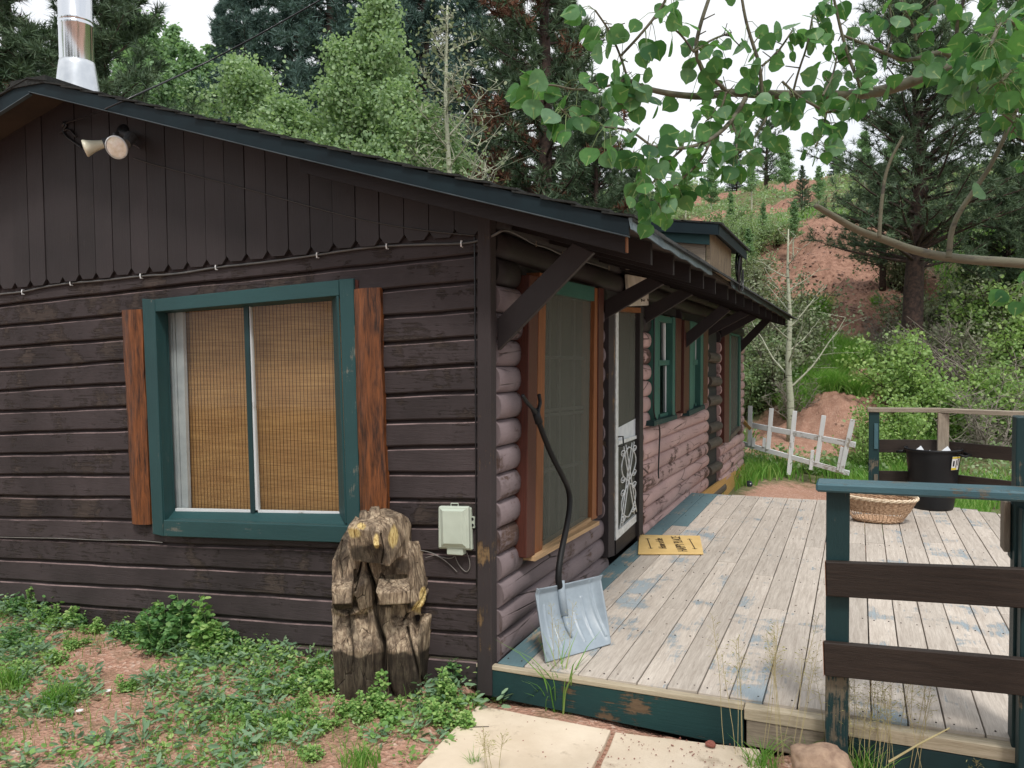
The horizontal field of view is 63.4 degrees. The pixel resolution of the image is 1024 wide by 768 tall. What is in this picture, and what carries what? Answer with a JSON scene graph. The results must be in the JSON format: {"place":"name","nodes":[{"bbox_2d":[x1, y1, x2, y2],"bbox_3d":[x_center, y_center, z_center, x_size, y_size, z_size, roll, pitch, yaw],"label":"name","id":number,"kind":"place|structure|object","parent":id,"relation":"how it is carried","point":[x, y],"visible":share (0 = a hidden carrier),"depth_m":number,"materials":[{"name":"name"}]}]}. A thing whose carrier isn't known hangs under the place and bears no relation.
{"place":"outdoors","nodes":[
{"label":"outdoors","id":0,"kind":"place"},
{"bbox_2d":[0,619,483,767],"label":"short grass","id":1,"kind":"structure","parent":0,"point":[216,724],"depth_m":3.84,"materials":[{"name":"plant"}]},
{"bbox_2d":[0,158,1021,767],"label":"ground","id":2,"kind":"structure","parent":0,"point":[834,408],"depth_m":4.56,"materials":[{"name":"soil"}]},
{"bbox_2d":[0,0,58,92],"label":"pine tree","id":3,"kind":"object","parent":2,"relation":"on","point":[6,70],"visible":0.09,"depth_m":14.71,"materials":[{"name":"green plant"}]},
{"bbox_2d":[0,0,58,88],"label":"pine tree","id":4,"kind":"object","parent":2,"relation":"on","point":[9,10],"visible":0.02,"depth_m":18.48,"materials":[{"name":"green plant"}]},
{"bbox_2d":[34,675,85,712],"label":"grass clump","id":5,"kind":"object","parent":2,"relation":"on","point":[60,690],"visible":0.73,"depth_m":4.19,"materials":[{"name":"plant"}]},
{"bbox_2d":[0,0,210,114],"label":"pine tree","id":6,"kind":"object","parent":2,"relation":"on","point":[111,20],"visible":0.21,"depth_m":14.82,"materials":[{"name":"green plant"}]},
{"bbox_2d":[108,10,178,107],"bbox_3d":[-14.878,-9.272,34.002,4.460,11.811,4.069,-1,2,-20],"label":"aspen tree","id":7,"kind":"object","parent":2,"relation":"on","point":[155,41],"visible":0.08,"depth_m":33.37,"materials":[{"name":"green plant"}]},
{"bbox_2d":[131,58,185,109],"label":"aspen tree","id":8,"kind":"object","parent":2,"relation":"on","point":[168,91],"visible":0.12,"depth_m":29.47,"materials":[{"name":"green plant"}]},
{"bbox_2d":[131,599,194,652],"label":"leafy weed","id":9,"kind":"object","parent":2,"relation":"on","point":[156,624],"visible":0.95,"depth_m":4.73,"materials":[{"name":"green plant"}]},
{"bbox_2d":[160,21,189,91],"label":"aspen tree","id":10,"kind":"object","parent":2,"relation":"on","point":[171,33],"visible":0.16,"depth_m":37.36,"materials":[{"name":"green plant"}]},
{"bbox_2d":[174,39,217,113],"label":"aspen tree","id":11,"kind":"object","parent":2,"relation":"on","point":[191,58],"visible":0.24,"depth_m":34.97,"materials":[{"name":"green plant"}]},
{"bbox_2d":[186,595,224,653],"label":"leafy weed","id":12,"kind":"object","parent":2,"relation":"on","point":[203,627],"visible":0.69,"depth_m":4.65,"materials":[{"name":"green plant"}]},
{"bbox_2d":[204,2,229,90],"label":"conifer tree","id":13,"kind":"object","parent":2,"relation":"on","point":[219,10],"visible":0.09,"depth_m":39.07,"materials":[{"name":"green plant"}]},
{"bbox_2d":[194,0,297,121],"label":"conifer tree","id":14,"kind":"object","parent":2,"relation":"on","point":[247,28],"visible":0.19,"depth_m":30.10,"materials":[{"name":"green plant"}]},
{"bbox_2d":[172,47,322,131],"bbox_3d":[-5.149,-2.516,16.451,4.068,8.614,5.154,-1,3,-21],"label":"aspen tree","id":15,"kind":"object","parent":2,"relation":"on","point":[244,78],"visible":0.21,"depth_m":16.59,"materials":[{"name":"green plant"}]},
{"bbox_2d":[0,591,512,767],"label":"ground weeds","id":16,"kind":"object","parent":2,"relation":"on","point":[247,697],"visible":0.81,"depth_m":4.07,"materials":[{"name":"green plant"}]},
{"bbox_2d":[239,0,324,130],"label":"conifer tree","id":17,"kind":"object","parent":2,"relation":"on","point":[289,50],"visible":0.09,"depth_m":32.62,"materials":[{"name":"green plant"}]},
{"bbox_2d":[238,87,330,143],"bbox_3d":[-3.588,-1.907,15.624,5.021,7.343,3.964,0,2,18],"label":"aspen tree","id":18,"kind":"object","parent":2,"relation":"on","point":[283,114],"visible":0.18,"depth_m":15.34,"materials":[{"name":"green plant"}]},
{"bbox_2d":[262,0,369,144],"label":"conifer tree","id":19,"kind":"object","parent":2,"relation":"on","point":[315,21],"visible":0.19,"depth_m":26.69,"materials":[{"name":"green plant"}]},
{"bbox_2d":[285,28,386,155],"bbox_3d":[-3.028,-2.327,15.334,2.725,8.267,2.748,1,3,33],"label":"aspen tree","id":20,"kind":"object","parent":2,"relation":"on","point":[342,132],"visible":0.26,"depth_m":14.94,"materials":[{"name":"green plant"}]},
{"bbox_2d":[333,736,381,767],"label":"grass clump","id":21,"kind":"object","parent":2,"relation":"on","point":[363,757],"visible":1,"depth_m":3.52,"materials":[{"name":"plant"}]},
{"bbox_2d":[364,668,392,715],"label":"leafy weed","id":22,"kind":"object","parent":2,"relation":"on","point":[378,695],"visible":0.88,"depth_m":3.99,"materials":[{"name":"green plant"}]},
{"bbox_2d":[331,506,431,700],"bbox_3d":[-0.639,1.152,4.271,0.570,1.093,0.545,-1,2,-12],"label":"bear carving","id":23,"kind":"object","parent":2,"relation":"on","point":[380,590],"visible":0.88,"depth_m":4.14},
{"bbox_2d":[0,75,797,699],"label":"log cabin","id":24,"kind":"object","parent":2,"relation":"on","point":[242,447],"visible":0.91,"depth_m":4.79,"materials":[{"name":"brown"}]},
{"bbox_2d":[56,0,99,90],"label":"stove chimney","id":25,"kind":"object","parent":24,"relation":"on","point":[76,63],"visible":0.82,"depth_m":5.64,"materials":[{"name":"silver"}]},
{"bbox_2d":[81,124,140,158],"bbox_3d":[-2.308,-1.403,4.796,0.371,0.251,0.247,0,3,23],"label":"floodlight","id":26,"kind":"object","parent":24,"relation":"attached to","point":[119,142],"visible":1,"depth_m":4.75,"materials":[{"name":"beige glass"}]},
{"bbox_2d":[65,0,320,123],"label":"service wire","id":27,"kind":"object","parent":24,"relation":"attached to","point":[244,42],"visible":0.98,"depth_m":4.83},
{"bbox_2d":[142,278,359,542],"bbox_3d":[-1.454,0.171,4.694,1.480,1.457,0.219,0,3,23],"label":"window","id":28,"kind":"structure","parent":24,"relation":"in","point":[251,393],"depth_m":4.77,"materials":[{"name":"teal paint"}]},
{"bbox_2d":[0,229,608,294],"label":"power cable","id":29,"kind":"object","parent":24,"relation":"attached to","point":[461,243],"visible":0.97,"depth_m":4.54,"materials":[{"name":"grey rubber"}]},
{"bbox_2d":[438,503,474,554],"bbox_3d":[-0.287,0.722,4.131,0.202,0.260,0.072,0,3,23],"label":"utility box","id":30,"kind":"object","parent":24,"relation":"attached to","point":[456,525],"visible":1,"depth_m":4.10,"materials":[{"name":"plastic"}]},
{"bbox_2d":[474,236,476,584],"bbox_3d":[-0.179,0.138,4.091,0.018,1.730,0.009,0,3,23],"label":"wire","id":31,"kind":"object","parent":24,"relation":"attached to","point":[475,407],"visible":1,"depth_m":4.09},
{"bbox_2d":[513,272,598,560],"bbox_3d":[0.349,0.223,5.242,0.224,1.780,1.733,0,3,23],"label":"window","id":32,"kind":"structure","parent":24,"relation":"in","point":[567,323],"depth_m":5.07,"materials":[{"name":"brown glass"}]},
{"bbox_2d":[614,312,636,554],"bbox_3d":[0.912,0.326,6.439,0.095,1.857,0.767,0,3,23],"label":"screen door","id":33,"kind":"structure","parent":24,"relation":"in","point":[625,456],"depth_m":6.38,"materials":[{"name":"white metal"}]},
{"bbox_2d":[645,315,676,425],"bbox_3d":[1.414,-0.105,7.755,0.209,1.250,1.653,0,3,23],"label":"window","id":34,"kind":"structure","parent":24,"relation":"in","point":[664,374],"depth_m":7.71,"materials":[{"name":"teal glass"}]},
{"bbox_2d":[682,321,704,415],"bbox_3d":[1.945,-0.183,8.921,0.130,0.972,1.085,0,3,23],"label":"window","id":35,"kind":"structure","parent":24,"relation":"in","point":[696,405],"depth_m":9.18,"materials":[{"name":"teal glass"}]},
{"bbox_2d":[729,333,740,441],"bbox_3d":[3.202,0.029,11.966,0.065,1.518,1.252,0,3,23],"label":"window","id":36,"kind":"structure","parent":24,"relation":"in","point":[734,339],"depth_m":12.03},
{"bbox_2d":[330,0,471,169],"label":"aspen tree","id":37,"kind":"object","parent":2,"relation":"on","point":[380,41],"visible":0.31,"depth_m":14.98,"materials":[{"name":"green plant"}]},
{"bbox_2d":[359,68,465,176],"bbox_3d":[-1.343,-1.831,14.838,4.512,7.199,3.562,-1,2,-11],"label":"aspen tree","id":38,"kind":"object","parent":2,"relation":"on","point":[403,119],"visible":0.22,"depth_m":14.30,"materials":[{"name":"green plant"}]},
{"bbox_2d":[420,698,456,726],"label":"leafy weed","id":39,"kind":"object","parent":2,"relation":"on","point":[437,710],"visible":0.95,"depth_m":3.86,"materials":[{"name":"green plant"}]},
{"bbox_2d":[385,0,492,173],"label":"conifer tree","id":40,"kind":"object","parent":2,"relation":"on","point":[413,19],"visible":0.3,"depth_m":27.14,"materials":[{"name":"green plant"}]},
{"bbox_2d":[425,114,490,177],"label":"aspen tree","id":41,"kind":"object","parent":2,"relation":"on","point":[456,152],"visible":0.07,"depth_m":15.38,"materials":[{"name":"green plant"}]},
{"bbox_2d":[390,0,544,182],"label":"dead aspen","id":42,"kind":"object","parent":2,"relation":"on","point":[458,87],"visible":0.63,"depth_m":14.28,"materials":[{"name":"wood"}]},
{"bbox_2d":[429,0,527,185],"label":"conifer tree","id":43,"kind":"object","parent":2,"relation":"on","point":[477,52],"visible":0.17,"depth_m":33.03,"materials":[{"name":"green plant"}]},
{"bbox_2d":[458,0,564,190],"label":"pine tree","id":44,"kind":"object","parent":2,"relation":"on","point":[521,154],"visible":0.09,"depth_m":21.47,"materials":[{"name":"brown plant"}]},
{"bbox_2d":[417,706,610,767],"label":"paving slab","id":45,"kind":"structure","parent":2,"relation":"on","point":[573,745],"depth_m":3.65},
{"bbox_2d":[450,0,636,213],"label":"pine tree","id":46,"kind":"object","parent":2,"relation":"on","point":[544,28],"visible":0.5,"depth_m":18.43,"materials":[{"name":"green plant"}]},
{"bbox_2d":[495,629,601,714],"bbox_3d":[0.209,1.395,3.999,0.476,0.382,0.488,1,3,35],"label":"grass clump","id":47,"kind":"object","parent":2,"relation":"on","point":[564,696],"visible":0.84,"depth_m":3.98,"materials":[{"name":"plant"}]},
{"bbox_2d":[517,0,636,200],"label":"pine tree","id":48,"kind":"object","parent":2,"relation":"on","point":[579,71],"visible":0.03,"depth_m":23.41,"materials":[{"name":"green plant"}]},
{"bbox_2d":[545,91,657,215],"bbox_3d":[1.915,-2.548,17.937,4.106,7.557,4.015,1,3,26],"label":"pine tree","id":49,"kind":"object","parent":2,"relation":"on","point":[614,193],"visible":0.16,"depth_m":17.62,"materials":[{"name":"green plant"}]},
{"bbox_2d":[600,732,766,767],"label":"paving slab","id":50,"kind":"structure","parent":2,"relation":"on","point":[645,756],"depth_m":3.55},
{"bbox_2d":[685,202,768,231],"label":"leafy bush","id":51,"kind":"object","parent":2,"relation":"on","point":[733,217],"visible":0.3,"depth_m":30.49,"materials":[{"name":"green plant"}]},
{"bbox_2d":[706,613,752,757],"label":"seed grass","id":52,"kind":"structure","parent":2,"relation":"on","point":[735,666],"depth_m":3.56,"materials":[{"name":"plant"}]},
{"bbox_2d":[476,493,1014,767],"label":"wooden deck","id":53,"kind":"structure","parent":2,"relation":"on","point":[753,571],"depth_m":4.43,"materials":[{"name":"grey wood"}]},
{"bbox_2d":[521,394,610,662],"bbox_3d":[0.298,0.706,4.308,0.341,1.330,0.556,1,3,35],"label":"snow shovel","id":54,"kind":"object","parent":53,"relation":"on","point":[586,595],"visible":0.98,"depth_m":4.36,"materials":[{"name":"grey metal"}]},
{"bbox_2d":[638,535,702,554],"bbox_3d":[1.245,1.263,6.515,0.494,0.014,0.655,0,2,9],"label":"doormat","id":55,"kind":"object","parent":53,"relation":"on","point":[669,545],"visible":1,"depth_m":6.47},
{"bbox_2d":[850,493,918,523],"bbox_3d":[3.242,1.086,7.348,0.668,0.253,0.466,0,3,23],"label":"wicker basket","id":56,"kind":"object","parent":53,"relation":"on","point":[882,506],"visible":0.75,"depth_m":7.21,"materials":[{"name":"wicker"}]},
{"bbox_2d":[816,415,1023,767],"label":"deck railing","id":57,"kind":"object","parent":53,"relation":"attached to","point":[844,658],"visible":1,"depth_m":3.24,"materials":[{"name":"brown wood"}]},
{"bbox_2d":[896,446,971,510],"bbox_3d":[4.027,0.884,7.925,0.646,0.604,0.507,0,3,23],"label":"trash bin","id":58,"kind":"object","parent":53,"relation":"on","point":[931,466],"visible":0.84,"depth_m":7.75,"materials":[{"name":"black plastic"}]},
{"bbox_2d":[867,407,1023,485],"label":"corner railing","id":59,"kind":"object","parent":53,"relation":"attached to","point":[877,445],"visible":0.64,"depth_m":7.91,"materials":[{"name":"brown wood"}]},
{"bbox_2d":[712,210,781,256],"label":"leafy bush","id":60,"kind":"object","parent":2,"relation":"on","point":[746,226],"visible":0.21,"depth_m":26.32,"materials":[{"name":"green plant"}]},
{"bbox_2d":[731,248,782,294],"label":"scrub bush","id":61,"kind":"object","parent":2,"relation":"on","point":[763,266],"visible":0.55,"depth_m":22.53,"materials":[{"name":"green plant"}]},
{"bbox_2d":[727,733,790,767],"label":"grass clump","id":62,"kind":"object","parent":2,"relation":"on","point":[763,760],"visible":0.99,"depth_m":3.45,"materials":[{"name":"plant"}]},
{"bbox_2d":[744,116,782,189],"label":"pine tree","id":63,"kind":"object","parent":2,"relation":"on","point":[768,156],"visible":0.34,"depth_m":51.23,"materials":[{"name":"green plant"}]},
{"bbox_2d":[504,0,1023,316],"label":"aspen tree","id":64,"kind":"object","parent":2,"relation":"on","point":[991,64],"visible":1,"depth_m":1.80,"materials":[{"name":"green plant"}]},
{"bbox_2d":[742,352,799,417],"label":"leafy bush","id":65,"kind":"object","parent":2,"relation":"on","point":[758,405],"visible":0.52,"depth_m":16.35,"materials":[{"name":"green plant"}]},
{"bbox_2d":[769,137,798,190],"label":"pine tree","id":66,"kind":"object","parent":2,"relation":"on","point":[785,171],"visible":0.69,"depth_m":49.37,"materials":[{"name":"green plant"}]},
{"bbox_2d":[743,328,835,401],"bbox_3d":[5.229,-0.425,16.525,2.200,1.592,1.897,-2,3,-31],"label":"scrub bush","id":67,"kind":"object","parent":2,"relation":"on","point":[768,361],"visible":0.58,"depth_m":16.32,"materials":[{"name":"green plant"}]},
{"bbox_2d":[758,614,822,767],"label":"seed grass","id":68,"kind":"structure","parent":2,"relation":"on","point":[775,649],"depth_m":3.48,"materials":[{"name":"plant"}]},
{"bbox_2d":[731,261,853,338],"bbox_3d":[6.010,-1.778,18.464,2.226,1.868,2.581,-3,3,-43],"label":"scrub bush","id":69,"kind":"object","parent":2,"relation":"on","point":[760,289],"visible":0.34,"depth_m":18.30,"materials":[{"name":"green plant"}]},
{"bbox_2d":[761,370,823,418],"bbox_3d":[5.266,0.207,15.460,1.084,1.079,1.275,0,3,24],"label":"bare brush","id":70,"kind":"object","parent":2,"relation":"on","point":[784,398],"visible":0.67,"depth_m":15.56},
{"bbox_2d":[764,373,831,419],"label":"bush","id":71,"kind":"object","parent":2,"relation":"on","point":[805,390],"visible":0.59,"depth_m":15.77,"materials":[{"name":"plant"}]},
{"bbox_2d":[743,406,855,475],"bbox_3d":[4.420,0.903,12.961,1.898,1.064,0.093,2,3,45],"label":"picket fence","id":72,"kind":"object","parent":2,"relation":"on","point":[820,438],"visible":0.97,"depth_m":12.92,"materials":[{"name":"wood"}]},
{"bbox_2d":[584,154,1023,480],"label":"undergrowth","id":73,"kind":"object","parent":2,"relation":"on","point":[844,186],"visible":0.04,"depth_m":36.22,"materials":[{"name":"green plant"}]},
{"bbox_2d":[751,226,864,441],"bbox_3d":[4.996,-0.734,14.601,1.915,4.060,1.760,-1,2,-15],"label":"bare aspen","id":74,"kind":"object","parent":2,"relation":"on","point":[787,371],"visible":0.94,"depth_m":14.57,"materials":[{"name":"grey plant"}]},
{"bbox_2d":[755,291,863,363],"bbox_3d":[5.860,-1.130,17.343,2.052,1.722,2.380,-2,3,-32],"label":"scrub bush","id":75,"kind":"object","parent":2,"relation":"on","point":[810,337],"visible":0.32,"depth_m":17.11,"materials":[{"name":"green plant"}]},
{"bbox_2d":[790,742,853,767],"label":"rock","id":76,"kind":"object","parent":2,"relation":"on","point":[822,755],"visible":1,"depth_m":3.23,"materials":[{"name":"beige stone"}]},
{"bbox_2d":[797,367,853,393],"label":"grass clump","id":77,"kind":"object","parent":2,"relation":"on","point":[827,379],"visible":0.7,"depth_m":15.83,"materials":[{"name":"plant"}]},
{"bbox_2d":[801,339,876,375],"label":"grass clump","id":78,"kind":"object","parent":2,"relation":"on","point":[843,367],"visible":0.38,"depth_m":16.78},
{"bbox_2d":[761,190,943,373],"bbox_3d":[12.096,-5.016,30.221,6.698,9.293,30.240,0,2,18],"label":"rubble","id":79,"kind":"object","parent":2,"relation":"on","point":[855,298],"visible":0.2,"depth_m":22.86,"materials":[{"name":"stone"}]},
{"bbox_2d":[831,371,878,397],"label":"grass clump","id":80,"kind":"object","parent":2,"relation":"on","point":[855,387],"visible":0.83,"depth_m":15.55,"materials":[{"name":"plant"}]},
{"bbox_2d":[824,414,912,470],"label":"lime bush","id":81,"kind":"object","parent":2,"relation":"on","point":[882,455],"visible":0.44,"depth_m":13.16,"materials":[{"name":"green plant"}]},
{"bbox_2d":[826,161,931,290],"bbox_3d":[9.336,-3.915,20.927,2.514,3.407,2.571,2,3,44],"label":"pine tree","id":82,"kind":"object","parent":2,"relation":"on","point":[882,280],"visible":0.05,"depth_m":20.84,"materials":[{"name":"green plant"}]},
{"bbox_2d":[735,204,1023,508],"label":"hill grass","id":83,"kind":"structure","parent":2,"relation":"on","point":[754,478],"depth_m":12.91,"materials":[{"name":"plant"}]},
{"bbox_2d":[836,320,946,402],"bbox_3d":[6.948,-0.384,15.446,1.858,1.630,2.041,0,2,16],"label":"lime bush","id":84,"kind":"object","parent":2,"relation":"on","point":[902,353],"visible":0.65,"depth_m":15.03,"materials":[{"name":"green plant"}]},
{"bbox_2d":[847,385,936,456],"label":"lime bush","id":85,"kind":"object","parent":2,"relation":"on","point":[914,423],"visible":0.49,"depth_m":13.50,"materials":[{"name":"green plant"}]},
{"bbox_2d":[852,248,937,292],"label":"scrub bush","id":86,"kind":"object","parent":2,"relation":"on","point":[898,274],"visible":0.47,"depth_m":21.04,"materials":[{"name":"green plant"}]},
{"bbox_2d":[787,0,1023,360],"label":"pine tree","id":87,"kind":"object","parent":2,"relation":"on","point":[914,224],"visible":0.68,"depth_m":16.45,"materials":[{"name":"green plant"}]},
{"bbox_2d":[860,287,952,336],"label":"scrub bush","id":88,"kind":"object","parent":2,"relation":"on","point":[894,297],"visible":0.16,"depth_m":18.86,"materials":[{"name":"green plant"}]},
{"bbox_2d":[871,356,964,427],"bbox_3d":[7.399,0.164,14.832,1.537,1.348,1.688,-2,3,-33],"label":"lime bush","id":89,"kind":"object","parent":2,"relation":"on","point":[922,377],"visible":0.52,"depth_m":14.62,"materials":[{"name":"green plant"}]},
{"bbox_2d":[871,277,994,343],"bbox_3d":[9.662,-1.514,18.488,2.244,1.882,2.602,-3,3,-41],"label":"scrub bush","id":90,"kind":"object","parent":2,"relation":"on","point":[925,300],"visible":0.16,"depth_m":18.41,"materials":[{"name":"green plant"}]},
{"bbox_2d":[886,316,990,398],"bbox_3d":[8.167,-0.330,15.637,2.327,1.912,1.361,-1,2,-20],"label":"branch pile","id":91,"kind":"object","parent":2,"relation":"on","point":[945,364],"visible":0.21,"depth_m":15.53,"materials":[{"name":"plant"}]},
{"bbox_2d":[903,373,991,440],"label":"lime bush","id":92,"kind":"object","parent":2,"relation":"on","point":[954,426],"visible":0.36,"depth_m":14.45,"materials":[{"name":"green plant"}]},
{"bbox_2d":[901,313,1011,376],"bbox_3d":[9.254,-0.797,17.308,2.168,1.568,1.869,1,3,27],"label":"scrub bush","id":93,"kind":"object","parent":2,"relation":"on","point":[936,342],"visible":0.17,"depth_m":16.99,"materials":[{"name":"green plant"}]},
{"bbox_2d":[924,302,1001,373],"bbox_3d":[9.126,-0.857,16.844,1.733,1.725,2.038,-3,3,-42],"label":"bare brush","id":94,"kind":"object","parent":2,"relation":"on","point":[950,337],"visible":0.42,"depth_m":16.66,"materials":[{"name":"plant"}]},
{"bbox_2d":[910,353,1023,442],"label":"lime bush","id":95,"kind":"object","parent":2,"relation":"on","point":[1004,400],"visible":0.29,"depth_m":14.73,"materials":[{"name":"green plant"}]},
{"bbox_2d":[929,0,1023,267],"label":"pine tree","id":96,"kind":"object","parent":2,"relation":"on","point":[1008,5],"visible":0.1,"depth_m":18.28,"materials":[{"name":"green plant"}]},
{"bbox_2d":[930,320,1022,378],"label":"lime bush","id":97,"kind":"object","parent":2,"relation":"on","point":[1007,353],"visible":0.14,"depth_m":16.29,"materials":[{"name":"green plant"}]},
{"bbox_2d":[935,142,1023,302],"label":"pine tree","id":98,"kind":"object","parent":2,"relation":"on","point":[1016,233],"visible":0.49,"depth_m":17.73,"materials":[{"name":"green plant"}]},
{"bbox_2d":[935,365,1023,458],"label":"bare brush","id":99,"kind":"object","parent":2,"relation":"on","point":[979,436],"visible":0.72,"depth_m":13.89,"materials":[{"name":"plant"}]},
{"bbox_2d":[935,280,1023,347],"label":"lime bush","id":100,"kind":"object","parent":2,"relation":"on","point":[969,308],"visible":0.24,"depth_m":17.20,"materials":[{"name":"green plant"}]},
{"bbox_2d":[941,265,1023,329],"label":"scrub bush","id":101,"kind":"object","parent":2,"relation":"on","point":[981,287],"visible":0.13,"depth_m":17.14,"materials":[{"name":"green plant"}]},
{"bbox_2d":[956,305,1023,390],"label":"lime bush","id":102,"kind":"object","parent":2,"relation":"on","point":[1017,333],"visible":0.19,"depth_m":15.93,"materials":[{"name":"green plant"}]},
{"bbox_2d":[969,358,1023,439],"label":"lime bush","id":103,"kind":"object","parent":2,"relation":"on","point":[995,368],"visible":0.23,"depth_m":14.81,"materials":[{"name":"green plant"}]},
{"bbox_2d":[0,0,1023,191],"label":"sky","id":104,"kind":"structure","parent":0,"point":[193,16],"materials":[{"name":"white"}]},
{"bbox_2d":[723,421,999,530],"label":"grass","id":105,"kind":"structure","parent":0,"point":[978,505],"depth_m":12.96,"materials":[{"name":"plant"}]},
{"bbox_2d":[854,680,911,767],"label":"seed grass","id":106,"kind":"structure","parent":0,"point":[874,694],"depth_m":3.39,"materials":[{"name":"plant"}]},
{"bbox_2d":[873,684,936,767],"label":"seed grass","id":107,"kind":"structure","parent":0,"point":[924,698],"depth_m":3.35,"materials":[{"name":"plant"}]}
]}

